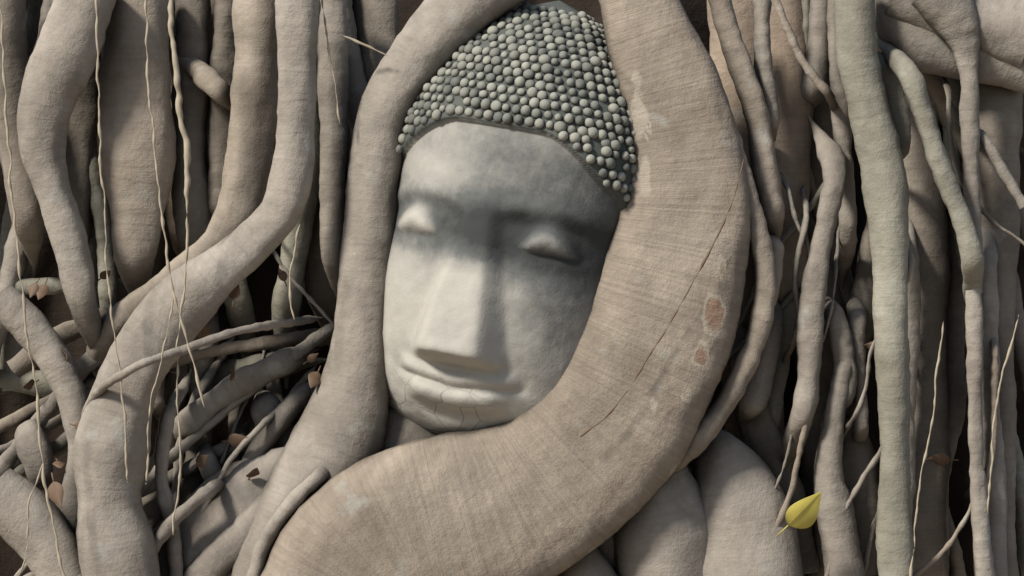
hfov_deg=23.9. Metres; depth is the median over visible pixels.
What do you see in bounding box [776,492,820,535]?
yellow leaf
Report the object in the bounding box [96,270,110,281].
dry leaf
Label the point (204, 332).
leaf debris
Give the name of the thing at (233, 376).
dry leaf
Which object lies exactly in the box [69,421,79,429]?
dead leaf
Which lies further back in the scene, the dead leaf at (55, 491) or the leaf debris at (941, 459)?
the leaf debris at (941, 459)
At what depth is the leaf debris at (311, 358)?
4.32 m
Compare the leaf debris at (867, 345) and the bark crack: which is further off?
the leaf debris at (867, 345)
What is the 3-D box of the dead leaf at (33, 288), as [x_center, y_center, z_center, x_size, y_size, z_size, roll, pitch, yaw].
[-0.836,0.000,4.236,0.019,0.041,0.006,17,-18,11]
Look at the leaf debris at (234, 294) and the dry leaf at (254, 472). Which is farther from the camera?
the leaf debris at (234, 294)
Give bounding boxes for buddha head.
[383,1,636,434]
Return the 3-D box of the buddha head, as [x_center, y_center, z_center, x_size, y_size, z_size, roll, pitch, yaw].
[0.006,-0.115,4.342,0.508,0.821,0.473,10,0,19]
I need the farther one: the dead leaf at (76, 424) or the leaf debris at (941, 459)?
the leaf debris at (941, 459)
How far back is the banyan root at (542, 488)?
4.17 m
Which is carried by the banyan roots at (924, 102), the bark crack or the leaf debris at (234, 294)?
the leaf debris at (234, 294)
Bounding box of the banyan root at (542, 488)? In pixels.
[260,0,750,575]
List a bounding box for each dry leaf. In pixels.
[36,278,48,299]
[53,458,64,467]
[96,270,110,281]
[191,455,207,467]
[230,368,235,380]
[246,468,259,479]
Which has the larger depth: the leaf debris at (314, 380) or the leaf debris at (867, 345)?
the leaf debris at (867, 345)
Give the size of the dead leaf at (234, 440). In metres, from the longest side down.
0.054 x 0.025 x 0.008 m
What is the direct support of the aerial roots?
attached to the banyan roots at (924, 102)
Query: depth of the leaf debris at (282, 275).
4.30 m
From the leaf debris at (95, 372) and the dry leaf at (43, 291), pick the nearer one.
the dry leaf at (43, 291)
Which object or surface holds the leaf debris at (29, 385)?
on the banyan roots at (924, 102)
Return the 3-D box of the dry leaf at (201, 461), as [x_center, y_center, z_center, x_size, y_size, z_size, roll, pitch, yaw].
[-0.554,0.309,4.300,0.048,0.026,0.006,0,0,45]
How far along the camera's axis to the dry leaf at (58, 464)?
4.29 m
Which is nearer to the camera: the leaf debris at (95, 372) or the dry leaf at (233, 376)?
the dry leaf at (233, 376)
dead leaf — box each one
[29,278,39,297]
[48,473,63,507]
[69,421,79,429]
[221,433,247,446]
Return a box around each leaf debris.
[23,379,38,389]
[89,368,99,376]
[198,327,209,338]
[229,284,239,308]
[278,268,286,286]
[303,353,318,364]
[308,366,320,387]
[864,341,872,348]
[927,453,957,465]
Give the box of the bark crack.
[579,159,743,436]
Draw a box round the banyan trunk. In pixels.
[0,0,1023,575]
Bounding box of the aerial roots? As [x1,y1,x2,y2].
[0,0,1018,575]
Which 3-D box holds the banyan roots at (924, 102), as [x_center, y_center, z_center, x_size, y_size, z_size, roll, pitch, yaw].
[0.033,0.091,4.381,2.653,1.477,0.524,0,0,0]
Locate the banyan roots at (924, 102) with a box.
[0,0,1023,575]
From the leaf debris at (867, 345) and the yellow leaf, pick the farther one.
the leaf debris at (867, 345)

